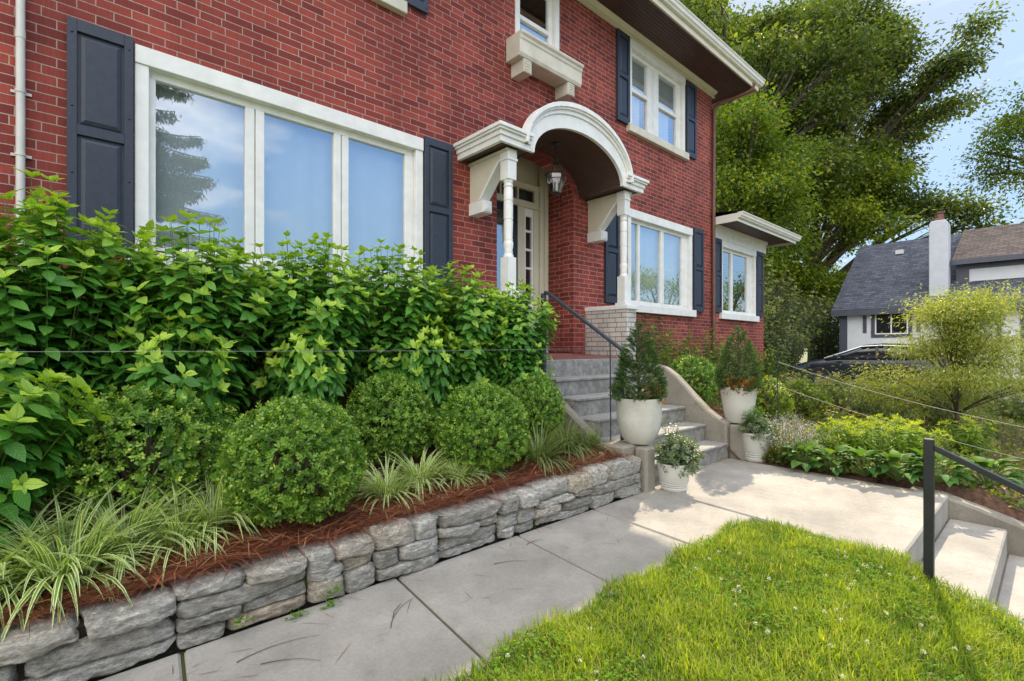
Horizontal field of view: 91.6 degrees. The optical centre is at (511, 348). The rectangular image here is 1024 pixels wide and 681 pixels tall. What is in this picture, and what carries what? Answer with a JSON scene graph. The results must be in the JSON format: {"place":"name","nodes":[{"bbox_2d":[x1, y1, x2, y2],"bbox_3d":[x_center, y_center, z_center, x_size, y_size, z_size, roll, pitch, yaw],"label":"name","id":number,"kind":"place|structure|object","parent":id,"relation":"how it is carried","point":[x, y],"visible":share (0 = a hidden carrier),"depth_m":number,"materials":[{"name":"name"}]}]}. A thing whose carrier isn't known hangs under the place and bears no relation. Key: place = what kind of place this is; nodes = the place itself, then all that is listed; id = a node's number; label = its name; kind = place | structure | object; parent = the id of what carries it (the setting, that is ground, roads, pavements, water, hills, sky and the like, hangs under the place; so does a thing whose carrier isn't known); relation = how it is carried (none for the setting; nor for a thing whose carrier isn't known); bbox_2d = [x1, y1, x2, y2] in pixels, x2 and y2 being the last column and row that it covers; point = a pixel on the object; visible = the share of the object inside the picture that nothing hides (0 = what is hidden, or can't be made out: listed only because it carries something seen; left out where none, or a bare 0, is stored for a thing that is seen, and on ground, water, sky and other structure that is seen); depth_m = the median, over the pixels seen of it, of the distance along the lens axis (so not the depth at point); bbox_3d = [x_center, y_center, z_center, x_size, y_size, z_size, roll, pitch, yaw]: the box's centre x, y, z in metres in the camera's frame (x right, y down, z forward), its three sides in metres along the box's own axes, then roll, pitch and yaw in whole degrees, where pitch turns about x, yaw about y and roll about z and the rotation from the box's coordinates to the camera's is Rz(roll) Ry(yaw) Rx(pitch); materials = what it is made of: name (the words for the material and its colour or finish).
{"place":"outdoors","nodes":[
{"label":"outdoors","id":0,"kind":"place"},
{"bbox_2d":[5,351,807,680],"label":"ground","id":1,"kind":"structure","parent":0,"point":[801,357],"depth_m":2.41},
{"bbox_2d":[0,419,617,621],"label":"planting bed","id":2,"kind":"object","parent":1,"relation":"on","point":[431,449],"visible":0.09,"depth_m":2.91,"materials":[{"name":"soil"}]},
{"bbox_2d":[0,352,112,551],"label":"hydrangea shrub","id":3,"kind":"object","parent":2,"relation":"on","point":[21,480],"visible":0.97,"depth_m":2.29,"materials":[{"name":"green plant"}]},
{"bbox_2d":[0,484,128,630],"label":"liriope clump","id":4,"kind":"object","parent":2,"relation":"on","point":[14,597],"visible":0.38,"depth_m":2.10,"materials":[{"name":"green plant"}]},
{"bbox_2d":[0,167,179,499],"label":"hydrangea shrub","id":5,"kind":"object","parent":2,"relation":"on","point":[42,306],"visible":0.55,"depth_m":2.82,"materials":[{"name":"green plant"}]},
{"bbox_2d":[0,478,190,641],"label":"liriope clump","id":6,"kind":"object","parent":2,"relation":"on","point":[70,571],"visible":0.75,"depth_m":2.14,"materials":[{"name":"green plant"}]},
{"bbox_2d":[12,462,220,598],"bbox_3d":[-1.925,0.894,2.499,0.921,0.539,0.946,0,0,-42],"label":"liriope clump","id":7,"kind":"object","parent":2,"relation":"on","point":[99,513],"visible":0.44,"depth_m":2.43,"materials":[{"name":"green plant"}]},
{"bbox_2d":[24,380,240,526],"bbox_3d":[-2.098,0.578,2.873,0.879,0.795,1.037,0,0,23],"label":"boxwood","id":8,"kind":"object","parent":2,"relation":"on","point":[126,485],"visible":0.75,"depth_m":2.70,"materials":[{"name":"green plant"}]},
{"bbox_2d":[66,305,237,489],"bbox_3d":[-2.218,0.330,3.137,1.008,1.194,0.707,0,0,-6],"label":"hydrangea shrub","id":9,"kind":"object","parent":2,"relation":"on","point":[153,370],"visible":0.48,"depth_m":2.98,"materials":[{"name":"green plant"}]},
{"bbox_2d":[66,209,282,471],"bbox_3d":[-2.243,-0.035,3.512,1.376,1.804,1.152,0,0,-42],"label":"hydrangea shrub","id":10,"kind":"object","parent":2,"relation":"on","point":[211,297],"visible":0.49,"depth_m":3.30,"materials":[{"name":"green plant"}]},
{"bbox_2d":[101,480,249,591],"bbox_3d":[-1.726,0.921,2.561,0.737,0.431,0.757,0,0,6],"label":"liriope clump","id":11,"kind":"object","parent":2,"relation":"on","point":[162,541],"visible":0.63,"depth_m":2.49,"materials":[{"name":"green plant"}]},
{"bbox_2d":[125,468,283,563],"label":"liriope clump","id":12,"kind":"object","parent":2,"relation":"on","point":[212,494],"visible":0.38,"depth_m":2.65,"materials":[{"name":"green plant"}]},
{"bbox_2d":[210,392,372,528],"bbox_3d":[-1.276,0.643,2.929,0.834,0.762,0.819,0,0,-42],"label":"boxwood","id":13,"kind":"object","parent":2,"relation":"on","point":[295,499],"visible":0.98,"depth_m":2.71,"materials":[{"name":"green plant"}]},
{"bbox_2d":[260,320,347,465],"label":"hydrangea shrub","id":14,"kind":"object","parent":2,"relation":"on","point":[301,379],"visible":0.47,"depth_m":3.52,"materials":[{"name":"green plant"}]},
{"bbox_2d":[227,230,390,444],"bbox_3d":[-1.691,-0.052,4.056,1.372,1.801,1.168,0,0,17],"label":"hydrangea shrub","id":15,"kind":"object","parent":2,"relation":"on","point":[301,300],"visible":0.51,"depth_m":3.79,"materials":[{"name":"green plant"}]},
{"bbox_2d":[0,438,642,659],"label":"pine straw","id":16,"kind":"object","parent":2,"relation":"on","point":[288,541],"visible":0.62,"depth_m":2.65,"materials":[{"name":"brown plant"}]},
{"bbox_2d":[318,238,456,430],"bbox_3d":[-1.085,-0.075,4.544,1.372,1.801,1.168,0,0,-42],"label":"hydrangea shrub","id":17,"kind":"object","parent":2,"relation":"on","point":[379,354],"visible":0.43,"depth_m":4.27,"materials":[{"name":"green plant"}]},
{"bbox_2d":[344,455,431,515],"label":"liriope clump","id":18,"kind":"object","parent":2,"relation":"on","point":[377,487],"visible":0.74,"depth_m":3.27,"materials":[{"name":"green plant"}]},
{"bbox_2d":[343,370,436,465],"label":"boxwood","id":19,"kind":"object","parent":2,"relation":"on","point":[384,438],"visible":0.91,"depth_m":3.77,"materials":[{"name":"green plant"}]},
{"bbox_2d":[376,446,467,498],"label":"liriope clump","id":20,"kind":"object","parent":2,"relation":"on","point":[423,468],"visible":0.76,"depth_m":3.52,"materials":[{"name":"green plant"}]},
{"bbox_2d":[392,312,462,448],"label":"hydrangea shrub","id":21,"kind":"object","parent":2,"relation":"on","point":[433,381],"visible":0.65,"depth_m":4.21,"materials":[{"name":"green plant"}]},
{"bbox_2d":[416,452,494,492],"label":"liriope clump","id":22,"kind":"object","parent":2,"relation":"on","point":[461,473],"visible":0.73,"depth_m":3.64,"materials":[{"name":"green plant"}]},
{"bbox_2d":[415,260,511,429],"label":"hydrangea shrub","id":23,"kind":"object","parent":2,"relation":"on","point":[466,328],"visible":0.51,"depth_m":4.69,"materials":[{"name":"green plant"}]},
{"bbox_2d":[431,380,530,473],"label":"boxwood","id":24,"kind":"object","parent":2,"relation":"on","point":[467,438],"visible":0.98,"depth_m":3.76,"materials":[{"name":"green plant"}]},
{"bbox_2d":[471,279,560,424],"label":"hydrangea shrub","id":25,"kind":"object","parent":2,"relation":"on","point":[514,360],"visible":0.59,"depth_m":4.89,"materials":[{"name":"green plant"}]},
{"bbox_2d":[499,372,566,441],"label":"boxwood","id":26,"kind":"object","parent":2,"relation":"on","point":[545,398],"visible":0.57,"depth_m":4.67,"materials":[{"name":"green plant"}]},
{"bbox_2d":[503,417,583,479],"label":"liriope clump","id":27,"kind":"object","parent":2,"relation":"on","point":[535,452],"visible":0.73,"depth_m":4.16,"materials":[{"name":"green plant"}]},
{"bbox_2d":[533,413,608,463],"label":"liriope clump","id":28,"kind":"object","parent":2,"relation":"on","point":[562,437],"visible":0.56,"depth_m":4.52,"materials":[{"name":"green plant"}]},
{"bbox_2d":[562,420,615,457],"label":"liriope clump","id":29,"kind":"object","parent":2,"relation":"on","point":[591,442],"visible":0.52,"depth_m":4.66,"materials":[{"name":"green plant"}]},
{"bbox_2d":[0,455,641,680],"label":"stone retaining wall","id":30,"kind":"structure","parent":1,"relation":"on","point":[103,643],"depth_m":2.46,"materials":[{"name":"grey stone"}]},
{"bbox_2d":[0,0,801,437],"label":"brick house","id":31,"kind":"structure","parent":1,"relation":"on","point":[432,130],"depth_m":5.56,"materials":[{"name":"red brick"}]},
{"bbox_2d":[125,44,427,290],"bbox_3d":[-1.991,-1.478,4.749,2.700,1.725,0.250,0,0,-42],"label":"window","id":32,"kind":"structure","parent":31,"relation":"in","point":[265,162],"depth_m":4.51,"materials":[{"name":"white paint"}]},
{"bbox_2d":[371,0,406,16],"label":"window","id":33,"kind":"structure","parent":31,"relation":"in","point":[399,7],"depth_m":5.29,"materials":[{"name":"white paint"}]},
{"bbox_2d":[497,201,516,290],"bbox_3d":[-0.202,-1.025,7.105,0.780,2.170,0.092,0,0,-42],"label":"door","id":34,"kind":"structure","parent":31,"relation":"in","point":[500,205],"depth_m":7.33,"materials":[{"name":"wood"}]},
{"bbox_2d":[515,0,558,49],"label":"window","id":35,"kind":"structure","parent":31,"relation":"in","point":[551,33],"depth_m":7.04,"materials":[{"name":"white paint"}]},
{"bbox_2d":[545,143,566,195],"bbox_3d":[0.576,-2.345,6.550,0.285,0.680,0.290,0,0,-42],"label":"porch lantern","id":36,"kind":"object","parent":31,"relation":"hanging from","point":[556,192],"visible":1,"depth_m":6.53,"materials":[{"name":"metal"}]},
{"bbox_2d":[626,38,688,160],"bbox_3d":[2.582,-4.357,8.898,1.950,1.565,0.215,0,0,-42],"label":"window","id":37,"kind":"structure","parent":31,"relation":"in","point":[649,82],"depth_m":8.88,"materials":[{"name":"white paint"}]},
{"bbox_2d":[627,208,696,316],"bbox_3d":[2.663,-1.463,8.995,2.260,1.715,0.250,0,0,-42],"label":"window","id":38,"kind":"structure","parent":31,"relation":"in","point":[659,250],"depth_m":9.05,"materials":[{"name":"glass"}]},
{"bbox_2d":[719,240,758,321],"bbox_3d":[5.099,-1.468,11.236,1.940,1.685,0.175,0,0,-42],"label":"window","id":39,"kind":"structure","parent":31,"relation":"in","point":[738,262],"depth_m":11.33,"materials":[{"name":"glass"}]},
{"bbox_2d":[99,490,751,680],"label":"walkway","id":40,"kind":"structure","parent":1,"relation":"on","point":[438,627],"depth_m":2.52,"materials":[{"name":"concrete"}]},
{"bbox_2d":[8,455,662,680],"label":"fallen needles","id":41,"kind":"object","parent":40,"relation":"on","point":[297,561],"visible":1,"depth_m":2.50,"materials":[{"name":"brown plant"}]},
{"bbox_2d":[536,353,749,492],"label":"porch steps","id":42,"kind":"structure","parent":1,"relation":"on","point":[582,381],"depth_m":5.88,"materials":[{"name":"concrete"}]},
{"bbox_2d":[541,291,624,439],"bbox_3d":[0.726,0.255,5.248,0.074,1.810,1.116,0,0,-42],"label":"stair handrail","id":43,"kind":"object","parent":42,"relation":"on","point":[588,323],"visible":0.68,"depth_m":5.25,"materials":[{"name":"metal"}]},
{"bbox_2d":[610,343,610,440],"bbox_3d":[0.963,0.455,4.872,0.021,1.010,0.013,0,0,-42],"label":"garden stake","id":44,"kind":"object","parent":42,"relation":"on","point":[610,391],"visible":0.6,"depth_m":4.87,"materials":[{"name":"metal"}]},
{"bbox_2d":[0,348,605,351],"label":"fence wire","id":45,"kind":"object","parent":44,"relation":"attached to","point":[210,351],"visible":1,"depth_m":2.43,"materials":[{"name":"grey metal"}]},
{"bbox_2d":[616,395,662,444],"bbox_3d":[1.208,0.680,4.744,0.440,0.425,0.440,0,0,-42],"label":"plant pot","id":46,"kind":"object","parent":42,"relation":"on","point":[638,422],"visible":0.81,"depth_m":4.58,"materials":[{"name":"ceramic"}]},
{"bbox_2d":[608,321,668,402],"bbox_3d":[1.213,0.149,4.752,0.591,0.821,0.569,0,0,-42],"label":"dwarf spruce","id":47,"kind":"object","parent":46,"relation":"on","point":[625,362],"visible":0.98,"depth_m":4.67,"materials":[{"name":"green plant"}]},
{"bbox_2d":[719,386,756,422],"bbox_3d":[2.755,0.680,6.061,0.436,0.425,0.436,0,0,-42],"label":"plant pot","id":48,"kind":"object","parent":42,"relation":"on","point":[735,404],"visible":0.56,"depth_m":5.91,"materials":[{"name":"ceramic"}]},
{"bbox_2d":[713,324,763,392],"bbox_3d":[2.744,0.131,6.053,0.577,0.858,0.613,0,0,13],"label":"dwarf spruce","id":49,"kind":"object","parent":48,"relation":"on","point":[726,356],"visible":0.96,"depth_m":5.98,"materials":[{"name":"green plant"}]},
{"bbox_2d":[712,81,838,277],"bbox_3d":[11.265,-5.291,24.650,10.291,13.630,8.934,0,0,-42],"label":"leafy maple","id":50,"kind":"object","parent":1,"relation":"on","point":[759,175],"visible":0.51,"depth_m":22.10,"materials":[{"name":"green plant"}]},
{"bbox_2d":[764,321,809,382],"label":"understory bush","id":51,"kind":"object","parent":1,"relation":"on","point":[783,340],"visible":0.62,"depth_m":14.28,"materials":[{"name":"green plant"}]},
{"bbox_2d":[764,282,814,374],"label":"understory bush","id":52,"kind":"object","parent":1,"relation":"on","point":[769,322],"visible":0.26,"depth_m":15.75,"materials":[{"name":"green plant"}]},
{"bbox_2d":[679,0,907,211],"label":"tall dark tree","id":53,"kind":"object","parent":1,"relation":"on","point":[812,98],"visible":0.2,"depth_m":29.89,"materials":[{"name":"green plant"}]},
{"bbox_2d":[764,277,834,375],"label":"understory bush","id":54,"kind":"object","parent":1,"relation":"on","point":[810,302],"visible":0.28,"depth_m":18.23,"materials":[{"name":"green plant"}]},
{"bbox_2d":[655,458,947,564],"bbox_3d":[2.467,1.459,4.559,2.048,0.302,2.090,0,0,-42],"label":"landing","id":55,"kind":"object","parent":1,"relation":"on","point":[891,517],"visible":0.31,"depth_m":4.26,"materials":[{"name":"concrete"}]},
{"bbox_2d":[656,460,690,492],"bbox_3d":[1.500,1.181,4.617,0.312,0.255,0.312,0,0,-42],"label":"plant pot","id":56,"kind":"object","parent":55,"relation":"on","point":[671,481],"visible":0.83,"depth_m":4.51,"materials":[{"name":"ceramic"}]},
{"bbox_2d":[655,433,705,478],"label":"trailing plant","id":57,"kind":"object","parent":56,"relation":"in","point":[678,451],"visible":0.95,"depth_m":4.53,"materials":[{"name":"green plant"}]},
{"bbox_2d":[794,292,838,359],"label":"understory bush","id":58,"kind":"object","parent":1,"relation":"on","point":[823,348],"visible":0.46,"depth_m":27.72,"materials":[{"name":"green plant"}]},
{"bbox_2d":[764,127,940,360],"bbox_3d":[20.527,-7.103,34.155,12.544,17.258,12.420,0,0,-15],"label":"leafy maple","id":59,"kind":"object","parent":1,"relation":"on","point":[809,275],"visible":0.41,"depth_m":31.77,"materials":[{"name":"green plant"}]},
{"bbox_2d":[719,0,1023,276],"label":"tall dark tree","id":60,"kind":"object","parent":1,"relation":"on","point":[897,113],"visible":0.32,"depth_m":33.34,"materials":[{"name":"green plant"}]},
{"bbox_2d":[831,211,1023,378],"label":"neighbour house","id":61,"kind":"structure","parent":1,"relation":"on","point":[879,277],"depth_m":21.46,"materials":[{"name":"paint"}]},
{"bbox_2d":[871,313,911,337],"bbox_3d":[16.301,-1.070,21.420,0.038,1.200,1.430,0,0,-42],"label":"window","id":62,"kind":"structure","parent":61,"relation":"in","point":[879,329],"depth_m":21.47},
{"bbox_2d":[910,486,1023,631],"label":"steps","id":63,"kind":"structure","parent":1,"relation":"on","point":[979,548],"depth_m":3.79,"materials":[{"name":"concrete"}]},
{"bbox_2d":[945,78,1023,212],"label":"edge tree","id":64,"kind":"object","parent":1,"relation":"on","point":[1016,122],"visible":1,"depth_m":25.42,"materials":[{"name":"green plant"}]},
{"bbox_2d":[384,515,1023,680],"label":"lawn","id":65,"kind":"structure","parent":0,"point":[668,648],"depth_m":2.26,"materials":[{"name":"plant"}]},
{"bbox_2d":[491,532,1023,680],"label":"clover","id":66,"kind":"object","parent":65,"relation":"on","point":[496,669],"depth_m":2.53,"materials":[{"name":"green plant"}]},
{"bbox_2d":[923,438,1023,582],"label":"lawn handrail","id":67,"kind":"object","parent":65,"relation":"on","point":[930,448],"visible":0.7,"depth_m":2.84,"materials":[{"name":"black metal"}]},
{"bbox_2d":[711,398,1023,521],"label":"garden soil","id":68,"kind":"structure","parent":0,"point":[980,496],"depth_m":4.88,"materials":[{"name":"brown soil"}]},
{"bbox_2d":[636,314,677,364],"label":"foundation shrub","id":69,"kind":"object","parent":68,"relation":"on","point":[654,331],"visible":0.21,"depth_m":7.87,"materials":[{"name":"green plant"}]},
{"bbox_2d":[655,326,710,389],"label":"foundation shrub","id":70,"kind":"object","parent":68,"relation":"on","point":[681,352],"visible":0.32,"depth_m":8.37,"materials":[{"name":"green plant"}]},
{"bbox_2d":[669,354,717,403],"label":"boxwood","id":71,"kind":"object","parent":68,"relation":"on","point":[704,388],"visible":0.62,"depth_m":6.99,"materials":[{"name":"green plant"}]},
{"bbox_2d":[687,328,726,403],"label":"foundation shrub","id":72,"kind":"object","parent":68,"relation":"on","point":[711,357],"visible":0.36,"depth_m":8.98,"materials":[{"name":"green plant"}]},
{"bbox_2d":[740,432,769,462],"bbox_3d":[2.843,1.142,5.816,0.328,0.332,0.328,0,0,-42],"label":"plant pot","id":73,"kind":"object","parent":68,"relation":"on","point":[753,451],"visible":0.71,"depth_m":5.70,"materials":[{"name":"ceramic"}]},
{"bbox_2d":[735,414,777,440],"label":"trailing plant","id":74,"kind":"object","parent":73,"relation":"in","point":[761,426],"visible":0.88,"depth_m":5.71,"materials":[{"name":"green plant"}]},
{"bbox_2d":[752,345,790,398],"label":"foundation shrub","id":75,"kind":"object","parent":68,"relation":"on","point":[769,368],"visible":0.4,"depth_m":10.57,"materials":[{"name":"green plant"}]},
{"bbox_2d":[755,375,794,424],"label":"boxwood","id":76,"kind":"object","parent":68,"relation":"on","point":[769,407],"visible":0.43,"depth_m":7.51,"materials":[{"name":"green plant"}]},
{"bbox_2d":[756,415,820,463],"bbox_3d":[3.158,1.050,5.750,0.872,0.522,0.724,0,0,-42],"label":"catmint","id":77,"kind":"object","parent":68,"relation":"on","point":[778,439],"visible":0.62,"depth_m":5.63,"materials":[{"name":"grey plant"}]},
{"bbox_2d":[763,412,821,445],"bbox_3d":[3.523,1.043,6.383,0.828,0.496,0.688,0,0,23],"label":"catmint","id":78,"kind":"object","parent":68,"relation":"on","point":[793,424],"visible":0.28,"depth_m":6.32,"materials":[{"name":"grey plant"}]},
{"bbox_2d":[778,438,832,472],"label":"hosta","id":79,"kind":"object","parent":68,"relation":"on","point":[806,448],"visible":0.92,"depth_m":5.35,"materials":[{"name":"green plant"}]},
{"bbox_2d":[778,378,834,421],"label":"boxwood","id":80,"kind":"object","parent":68,"relation":"on","point":[805,404],"visible":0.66,"depth_m":8.39,"materials":[{"name":"green plant"}]},
{"bbox_2d":[779,368,844,398],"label":"airy shrub","id":81,"kind":"object","parent":68,"relation":"on","point":[819,378],"visible":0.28,"depth_m":11.79,"materials":[{"name":"green plant"}]},
{"bbox_2d":[806,444,856,476],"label":"hosta","id":82,"kind":"object","parent":68,"relation":"on","point":[837,470],"visible":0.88,"depth_m":5.16,"materials":[{"name":"green plant"}]},
{"bbox_2d":[803,416,861,455],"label":"perennial clump","id":83,"kind":"object","parent":68,"relation":"on","point":[831,437],"visible":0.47,"depth_m":5.60,"materials":[{"name":"green plant"}]},
{"bbox_2d":[812,406,863,431],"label":"rust plant","id":84,"kind":"object","parent":68,"relation":"on","point":[829,414],"visible":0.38,"depth_m":7.33,"materials":[{"name":"green plant"}]},
{"bbox_2d":[811,374,883,406],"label":"airy shrub","id":85,"kind":"object","parent":68,"relation":"on","point":[822,381],"visible":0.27,"depth_m":10.40,"materials":[{"name":"green plant"}]},
{"bbox_2d":[819,378,886,415],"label":"airy shrub","id":86,"kind":"object","parent":68,"relation":"on","point":[839,401],"visible":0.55,"depth_m":9.25,"materials":[{"name":"green plant"}]},
{"bbox_2d":[702,389,1023,510],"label":"ground cover","id":87,"kind":"object","parent":68,"relation":"on","point":[986,414],"visible":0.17,"depth_m":6.58,"materials":[{"name":"green plant"}]},
{"bbox_2d":[834,445,895,477],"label":"hosta","id":88,"kind":"object","parent":68,"relation":"on","point":[869,455],"visible":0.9,"depth_m":4.96,"materials":[{"name":"green plant"}]},
{"bbox_2d":[839,419,894,459],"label":"perennial clump","id":89,"kind":"object","parent":68,"relation":"on","point":[863,443],"visible":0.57,"depth_m":5.39,"materials":[{"name":"green plant"}]},
{"bbox_2d":[850,394,917,421],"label":"airy shrub","id":90,"kind":"object","parent":68,"relation":"on","point":[885,414],"visible":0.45,"depth_m":8.41,"materials":[{"name":"green plant"}]},
{"bbox_2d":[859,413,926,452],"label":"perennial clump","id":91,"kind":"object","parent":68,"relation":"on","point":[902,423],"visible":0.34,"depth_m":5.65,"materials":[{"name":"green plant"}]},
{"bbox_2d":[872,449,922,483],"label":"hosta","id":92,"kind":"object","parent":68,"relation":"on","point":[893,456],"visible":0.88,"depth_m":4.74,"materials":[{"name":"green plant"}]},
{"bbox_2d":[882,420,956,470],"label":"perennial clump","id":93,"kind":"object","parent":68,"relation":"on","point":[913,437],"visible":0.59,"depth_m":5.22,"materials":[{"name":"green plant"}]},
{"bbox_2d":[816,275,1023,433],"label":"lace leaf maple","id":94,"kind":"object","parent":68,"relation":"on","point":[959,378],"visible":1,"depth_m":7.13,"materials":[{"name":"green plant"}]},
{"bbox_2d":[898,447,975,486],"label":"hosta","id":95,"kind":"object","parent":68,"relation":"on","point":[950,479],"visible":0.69,"depth_m":4.59,"materials":[{"name":"green plant"}]},
{"bbox_2d":[904,391,981,425],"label":"airy shrub","id":96,"kind":"object","parent":68,"relation":"on","point":[947,415],"visible":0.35,"depth_m":8.18,"materials":[{"name":"green plant"}]},
{"bbox_2d":[935,415,999,457],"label":"perennial clump","id":97,"kind":"object","parent":68,"relation":"on","point":[968,438],"visible":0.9,"depth_m":5.75,"materials":[{"name":"green plant"}]},
{"bbox_2d":[952,455,1023,487],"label":"hosta","id":98,"kind":"object","parent":68,"relation":"on","point":[989,464],"visible":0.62,"depth_m":4.66,"materials":[{"name":"green plant"}]},
{"bbox_2d":[976,383,1023,422],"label":"airy shrub","id":99,"kind":"object","parent":68,"relation":"on","point":[1008,410],"visible":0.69,"depth_m":8.92,"materials":[{"name":"green plant"}]},
{"bbox_2d":[723,0,1023,349],"label":"sky","id":100,"kind":"structure","parent":0,"point":[1008,64],"materials":[{"name":"blue"}]},
{"bbox_2d":[793,377,1023,401],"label":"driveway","id":101,"kind":"structure","parent":0,"point":[918,388],"depth_m":15.89,"materials":[{"name":"grey asphalt"}]},
{"bbox_2d":[764,258,798,321],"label":"understory bush","id":102,"kind":"object","parent":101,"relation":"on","point":[781,281],"visible":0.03,"depth_m":18.37,"materials":[{"name":"green plant"}]},
{"bbox_2d":[794,343,976,390],"bbox_3d":[11.776,0.557,16.025,2.140,1.445,4.560,0,0,-42],"label":"parked car","id":103,"kind":"object","parent":101,"relation":"on","point":[830,364],"visible":0.41,"depth_m":15.62,"materials":[{"name":"paint"}]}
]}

